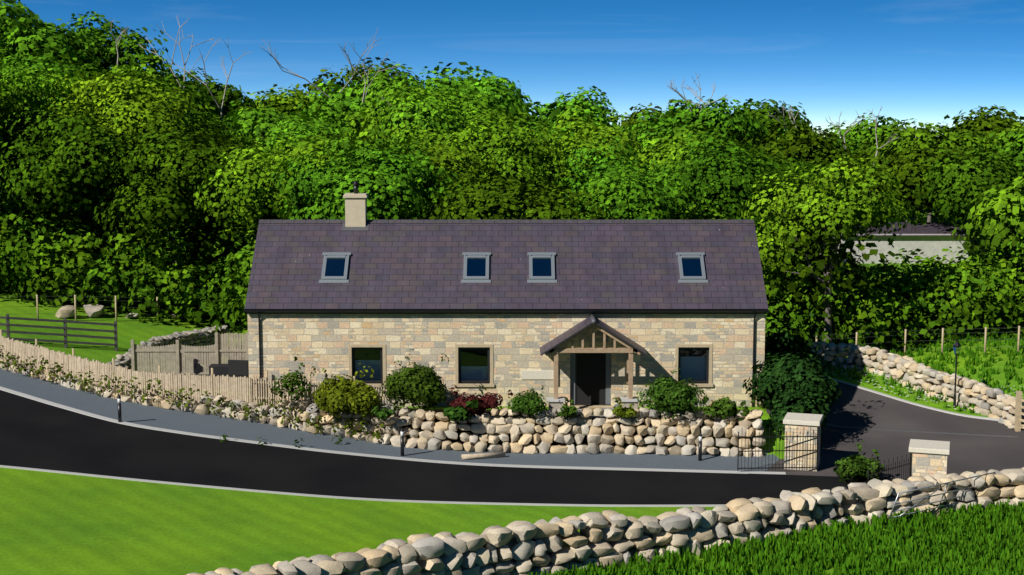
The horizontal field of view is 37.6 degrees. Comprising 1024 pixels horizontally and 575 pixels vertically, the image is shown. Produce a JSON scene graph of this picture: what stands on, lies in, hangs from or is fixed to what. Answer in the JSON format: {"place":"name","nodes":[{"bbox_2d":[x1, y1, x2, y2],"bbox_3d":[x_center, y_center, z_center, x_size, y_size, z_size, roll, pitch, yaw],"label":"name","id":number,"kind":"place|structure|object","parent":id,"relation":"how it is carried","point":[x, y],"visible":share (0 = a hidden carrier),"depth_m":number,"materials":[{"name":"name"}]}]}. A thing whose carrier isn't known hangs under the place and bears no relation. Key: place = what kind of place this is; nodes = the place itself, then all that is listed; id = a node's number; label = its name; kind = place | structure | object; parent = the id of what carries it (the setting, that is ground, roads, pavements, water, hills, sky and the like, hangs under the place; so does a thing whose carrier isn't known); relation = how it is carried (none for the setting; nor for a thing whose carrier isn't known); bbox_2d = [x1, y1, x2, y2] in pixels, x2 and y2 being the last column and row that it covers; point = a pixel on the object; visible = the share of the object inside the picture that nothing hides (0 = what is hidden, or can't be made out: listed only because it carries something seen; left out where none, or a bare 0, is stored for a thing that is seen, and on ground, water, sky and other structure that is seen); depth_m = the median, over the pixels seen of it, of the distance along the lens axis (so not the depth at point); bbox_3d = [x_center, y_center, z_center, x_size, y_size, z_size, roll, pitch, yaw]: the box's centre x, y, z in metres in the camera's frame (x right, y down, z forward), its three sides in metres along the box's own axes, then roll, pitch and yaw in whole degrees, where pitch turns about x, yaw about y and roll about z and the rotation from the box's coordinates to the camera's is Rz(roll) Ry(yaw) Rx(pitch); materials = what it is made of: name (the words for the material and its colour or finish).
{"place":"outdoors","nodes":[
{"label":"outdoors","id":0,"kind":"place"},
{"bbox_2d":[0,390,779,504],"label":"road","id":1,"kind":"structure","parent":0,"point":[36,434],"depth_m":50.27,"materials":[{"name":"black asphalt"}]},
{"bbox_2d":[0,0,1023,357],"bbox_3d":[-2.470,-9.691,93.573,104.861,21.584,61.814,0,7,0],"label":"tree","id":2,"kind":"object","parent":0,"point":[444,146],"depth_m":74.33,"materials":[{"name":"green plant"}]},
{"bbox_2d":[109,15,897,164],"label":"bare branches","id":3,"kind":"object","parent":2,"relation":"on","point":[363,99],"visible":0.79,"depth_m":105.45,"materials":[{"name":"grey wood"}]},
{"bbox_2d":[0,180,1023,574],"bbox_3d":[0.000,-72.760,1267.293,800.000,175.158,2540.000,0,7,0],"label":"ground","id":4,"kind":"structure","parent":0,"point":[60,524],"depth_m":44.95,"materials":[{"name":"green plant"}]},
{"bbox_2d":[6,314,117,350],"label":"gate posts","id":5,"kind":"object","parent":4,"relation":"on","point":[65,332],"visible":0.64,"depth_m":65.59,"materials":[{"name":"wood"}]},
{"bbox_2d":[0,316,115,345],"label":"paddock rails","id":6,"kind":"object","parent":5,"relation":"attached to","point":[56,327],"visible":0.91,"depth_m":65.44,"materials":[{"name":"wood"}]},
{"bbox_2d":[107,325,230,371],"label":"dry stone wall","id":7,"kind":"structure","parent":4,"relation":"on","point":[201,337],"depth_m":66.20,"materials":[{"name":"grey stone"}]},
{"bbox_2d":[0,329,355,404],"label":"fence posts","id":8,"kind":"object","parent":4,"relation":"on","point":[113,361],"visible":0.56,"depth_m":57.34,"materials":[{"name":"brown wood"}]},
{"bbox_2d":[0,336,398,415],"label":"paling fence","id":9,"kind":"object","parent":8,"relation":"attached to","point":[233,388],"visible":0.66,"depth_m":57.94,"materials":[{"name":"brown wood"}]},
{"bbox_2d":[131,332,247,375],"bbox_3d":[-13.270,2.904,62.092,4.872,2.100,0.120,0,7,0],"label":"closeboard fence","id":10,"kind":"object","parent":4,"relation":"on","point":[173,355],"visible":0.69,"depth_m":62.10,"materials":[{"name":"beige wood"}]},
{"bbox_2d":[164,376,248,389],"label":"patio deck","id":11,"kind":"structure","parent":4,"relation":"on","point":[215,376],"depth_m":60.75,"materials":[{"name":"brown wood"}]},
{"bbox_2d":[193,348,248,379],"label":"rattan seats","id":12,"kind":"object","parent":11,"relation":"on","point":[236,368],"visible":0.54,"depth_m":60.63,"materials":[{"name":"grey wicker"}]},
{"bbox_2d":[0,345,638,440],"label":"gold garden shrubs","id":13,"kind":"object","parent":4,"relation":"on","point":[341,393],"visible":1,"depth_m":55.12,"materials":[{"name":"plant"}]},
{"bbox_2d":[0,465,725,506],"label":"kerb","id":14,"kind":"structure","parent":4,"relation":"on","point":[309,495],"depth_m":47.41,"materials":[{"name":"concrete"}]},
{"bbox_2d":[0,368,778,470],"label":"sidewalk","id":15,"kind":"structure","parent":4,"relation":"on","point":[160,417],"depth_m":54.48,"materials":[{"name":"grey concrete"}]},
{"bbox_2d":[7,359,378,443],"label":"shrub stems","id":16,"kind":"object","parent":15,"relation":"on","point":[191,401],"visible":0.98,"depth_m":56.83,"materials":[{"name":"green plant"}]},
{"bbox_2d":[117,395,701,460],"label":"bollards","id":17,"kind":"object","parent":15,"relation":"on","point":[402,437],"visible":1,"depth_m":53.55,"materials":[{"name":"black plastic"}]},
{"bbox_2d":[117,398,701,440],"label":"bands","id":18,"kind":"object","parent":17,"relation":"on","point":[402,433],"visible":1,"depth_m":53.49,"materials":[{"name":"white"}]},
{"bbox_2d":[461,452,505,459],"bbox_3d":[-1.020,5.998,53.691,1.645,0.237,0.200,-3,8,-23],"label":"log","id":19,"kind":"object","parent":15,"relation":"on","point":[480,455],"visible":1,"depth_m":53.60,"materials":[{"name":"beige wood"}]},
{"bbox_2d":[0,386,785,473],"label":"kerb","id":20,"kind":"structure","parent":4,"relation":"on","point":[323,450],"depth_m":52.96,"materials":[{"name":"concrete"}]},
{"bbox_2d":[173,395,758,452],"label":"backing wall","id":21,"kind":"structure","parent":4,"relation":"on","point":[553,443],"depth_m":55.31,"materials":[{"name":"stone"}]},
{"bbox_2d":[247,314,764,406],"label":"house walls","id":22,"kind":"structure","parent":4,"relation":"on","point":[319,342],"depth_m":56.76,"materials":[{"name":"stone"}]},
{"bbox_2d":[245,221,767,309],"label":"roof","id":23,"kind":"structure","parent":22,"relation":"on","point":[624,266],"depth_m":57.88,"materials":[{"name":"stone"}]},
{"bbox_2d":[342,223,368,230],"bbox_3d":[-6.180,-2.419,59.436,1.050,0.330,0.402,0,7,0],"label":"chimney flashing","id":24,"kind":"object","parent":23,"relation":"on","point":[344,228],"visible":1,"depth_m":59.34,"materials":[{"name":"grey metal"}]},
{"bbox_2d":[343,193,368,226],"bbox_3d":[-6.180,-2.854,59.665,0.940,1.750,0.780,0,7,0],"label":"chimney","id":25,"kind":"object","parent":23,"relation":"on","point":[355,210],"visible":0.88,"depth_m":59.33,"materials":[{"name":"grey stone"}]},
{"bbox_2d":[352,181,358,193],"bbox_3d":[-6.180,-3.974,59.518,0.280,0.510,0.280,0,7,0],"label":"chimney flue","id":26,"kind":"object","parent":25,"relation":"on","point":[355,183],"visible":1,"depth_m":59.45,"materials":[{"name":"black metal"}]},
{"bbox_2d":[259,220,753,223],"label":"ridge tiles","id":27,"kind":"object","parent":23,"relation":"on","point":[516,221],"visible":1,"depth_m":59.60,"materials":[{"name":"tile"}]},
{"bbox_2d":[319,252,707,282],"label":"skylight frames","id":28,"kind":"structure","parent":23,"relation":"in","point":[530,255],"depth_m":57.74,"materials":[{"name":"grey metal"}]},
{"bbox_2d":[325,259,701,275],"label":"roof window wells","id":29,"kind":"object","parent":23,"relation":"in","point":[477,267],"visible":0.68,"depth_m":57.81,"materials":[{"name":"blue glass"}]},
{"bbox_2d":[348,344,712,386],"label":"window surrounds","id":30,"kind":"object","parent":22,"relation":"attached to","point":[491,384],"visible":0.74,"depth_m":56.83,"materials":[{"name":"beige stone"}]},
{"bbox_2d":[352,347,708,382],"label":"window frames","id":31,"kind":"structure","parent":22,"relation":"in","point":[488,380],"depth_m":56.96,"materials":[{"name":"black wood"}]},
{"bbox_2d":[521,370,553,379],"bbox_3d":[0.990,3.307,56.907,1.300,0.350,0.050,0,7,0],"label":"name stone","id":32,"kind":"object","parent":22,"relation":"attached to","point":[537,374],"visible":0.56,"depth_m":56.88,"materials":[{"name":"stone"}]},
{"bbox_2d":[570,353,610,404],"bbox_3d":[2.980,3.383,57.094,1.560,2.150,0.060,0,7,0],"label":"door frame","id":33,"kind":"object","parent":22,"relation":"in","point":[608,377],"visible":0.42,"depth_m":57.07,"materials":[{"name":"grey wood"}]},
{"bbox_2d":[575,353,576,403],"bbox_3d":[2.430,3.351,57.533,0.050,2.050,0.900,0,7,0],"label":"door leaf","id":34,"kind":"object","parent":33,"relation":"attached to","point":[575,378],"visible":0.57,"depth_m":57.09,"materials":[{"name":"black wood"}]},
{"bbox_2d":[243,310,769,406],"bbox_3d":[-0.210,3.330,56.764,19.712,5.040,0.250,0,7,0],"label":"gutter and downpipes","id":35,"kind":"object","parent":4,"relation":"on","point":[259,312],"visible":0.87,"depth_m":56.47,"materials":[{"name":"black plastic"}]},
{"bbox_2d":[0,358,1023,574],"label":"dry stone walls","id":36,"kind":"structure","parent":4,"relation":"on","point":[538,546],"depth_m":45.73,"materials":[{"name":"stone"}]},
{"bbox_2d":[36,295,1019,355],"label":"fence posts","id":37,"kind":"object","parent":4,"relation":"on","point":[985,340],"visible":0.63,"depth_m":67.32,"materials":[{"name":"brown wood"}]},
{"bbox_2d":[355,349,705,403],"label":"dark rooms","id":38,"kind":"object","parent":4,"relation":"on","point":[591,378],"visible":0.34,"depth_m":57.09,"materials":[{"name":"black"}]},
{"bbox_2d":[355,357,705,379],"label":"windows","id":39,"kind":"structure","parent":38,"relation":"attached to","point":[694,368],"depth_m":57.11,"materials":[{"name":"white"}]},
{"bbox_2d":[55,303,1023,428],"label":"dry stone wall","id":40,"kind":"structure","parent":4,"relation":"on","point":[986,399],"depth_m":61.39,"materials":[{"name":"stone"}]},
{"bbox_2d":[220,349,885,482],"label":"garden shrubs","id":41,"kind":"object","parent":4,"relation":"on","point":[421,386],"depth_m":54.57,"materials":[{"name":"green plant"}]},
{"bbox_2d":[568,405,613,407],"bbox_3d":[2.980,4.650,57.043,1.760,0.350,0.410,0,7,0],"label":"doorstep","id":42,"kind":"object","parent":4,"relation":"on","point":[595,406],"depth_m":56.85,"materials":[{"name":"beige stone"}]},
{"bbox_2d":[548,402,637,409],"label":"porch pillar bases","id":43,"kind":"object","parent":4,"relation":"on","point":[556,405],"visible":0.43,"depth_m":55.52,"materials":[{"name":"beige stone"}]},
{"bbox_2d":[547,397,639,401],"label":"pillar cap stones","id":44,"kind":"object","parent":43,"relation":"on","point":[562,399],"visible":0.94,"depth_m":55.59,"materials":[{"name":"grey stone"}]},
{"bbox_2d":[545,324,642,398],"bbox_3d":[3.010,2.637,56.119,3.624,2.843,1.400,0,7,0],"label":"porch","id":45,"kind":"object","parent":4,"relation":"on","point":[629,350],"visible":0.8,"depth_m":55.45,"materials":[{"name":"brown wood"}]},
{"bbox_2d":[540,316,646,355],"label":"porch roof","id":46,"kind":"structure","parent":45,"relation":"on","point":[565,335],"depth_m":55.72,"materials":[{"name":"grey stone"}]},
{"bbox_2d":[568,408,619,422],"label":"porch paving","id":47,"kind":"structure","parent":4,"relation":"on","point":[592,417],"depth_m":55.29,"materials":[{"name":"grey stone"}]},
{"bbox_2d":[512,329,1023,574],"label":"rough grass","id":48,"kind":"structure","parent":4,"relation":"on","point":[965,541],"depth_m":42.87,"materials":[{"name":"green plant"}]},
{"bbox_2d":[742,311,842,439],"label":"garden evergreens","id":49,"kind":"object","parent":4,"relation":"on","point":[790,379],"visible":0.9,"depth_m":55.65,"materials":[{"name":"green plant"}]},
{"bbox_2d":[748,473,891,494],"bbox_3d":[13.237,6.771,49.013,10.958,0.001,4.194,1,8,9],"label":"road apron","id":50,"kind":"object","parent":4,"relation":"on","point":[759,484],"visible":0.35,"depth_m":50.61,"materials":[{"name":"black asphalt"}]},
{"bbox_2d":[784,424,947,476],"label":"gate pillars","id":51,"kind":"structure","parent":4,"relation":"on","point":[923,464],"depth_m":52.06,"materials":[{"name":"beige stone"}]},
{"bbox_2d":[737,426,910,482],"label":"entrance gates","id":52,"kind":"object","parent":51,"relation":"attached to","point":[796,450],"visible":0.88,"depth_m":51.83,"materials":[{"name":"black metal"}]},
{"bbox_2d":[783,412,949,454],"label":"gate pillar caps","id":53,"kind":"object","parent":51,"relation":"on","point":[928,446],"visible":1,"depth_m":48.90,"materials":[{"name":"beige stone"}]},
{"bbox_2d":[764,379,1023,478],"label":"drive","id":54,"kind":"structure","parent":4,"relation":"on","point":[862,408],"depth_m":56.13,"materials":[{"name":"grey asphalt"}]},
{"bbox_2d":[823,377,998,420],"bbox_3d":[14.106,3.826,64.076,3.585,0.822,18.115,-3,8,-23],"label":"drive kerb","id":55,"kind":"object","parent":54,"relation":"on","point":[920,405],"visible":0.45,"depth_m":59.70,"materials":[{"name":"concrete"}]},
{"bbox_2d":[827,424,1017,436],"bbox_3d":[15.407,5.421,56.704,6.979,0.160,0.140,3,8,20],"label":"drainage channel","id":56,"kind":"object","parent":54,"relation":"on","point":[923,431],"visible":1,"depth_m":56.67,"materials":[{"name":"grey metal"}]},
{"bbox_2d":[828,234,969,265],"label":"barn walls","id":57,"kind":"structure","parent":4,"relation":"on","point":[929,246],"depth_m":90.45,"materials":[{"name":"white paint"}]},
{"bbox_2d":[841,222,975,235],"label":"barn roof","id":58,"kind":"structure","parent":57,"relation":"on","point":[936,227],"depth_m":92.02,"materials":[{"name":"grey metal"}]},
{"bbox_2d":[809,361,1023,410],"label":"daisies","id":59,"kind":"object","parent":4,"relation":"on","point":[892,386],"visible":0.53,"depth_m":62.16,"materials":[{"name":"white plant"}]},
{"bbox_2d":[886,472,995,524],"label":"leaning gate","id":60,"kind":"structure","parent":4,"relation":"on","point":[924,498],"depth_m":46.06,"materials":[{"name":"grey metal"}]},
{"bbox_2d":[953,340,960,406],"bbox_3d":[17.399,3.378,58.956,0.340,2.680,0.340,0,7,0],"label":"lamp post","id":61,"kind":"object","parent":4,"relation":"on","point":[957,344],"visible":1,"depth_m":58.92,"materials":[{"name":"black metal"}]},
{"bbox_2d":[1014,391,1023,431],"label":"field gate","id":62,"kind":"structure","parent":4,"relation":"on","point":[1018,426],"depth_m":55.85,"materials":[{"name":"brown wood"}]},
{"bbox_2d":[0,296,1023,349],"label":"wire fence","id":63,"kind":"object","parent":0,"point":[818,335],"visible":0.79,"depth_m":67.18,"materials":[{"name":"grey metal"}]},
{"bbox_2d":[1,0,1023,195],"label":"sky","id":64,"kind":"structure","parent":0,"point":[926,61],"materials":[{"name":"blue"}]},
{"bbox_2d":[590,314,595,323],"bbox_3d":[3.010,1.161,55.850,0.170,0.162,1.550,0,7,0],"label":"ridge cap","id":65,"kind":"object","parent":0,"point":[592,317],"depth_m":55.39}
]}

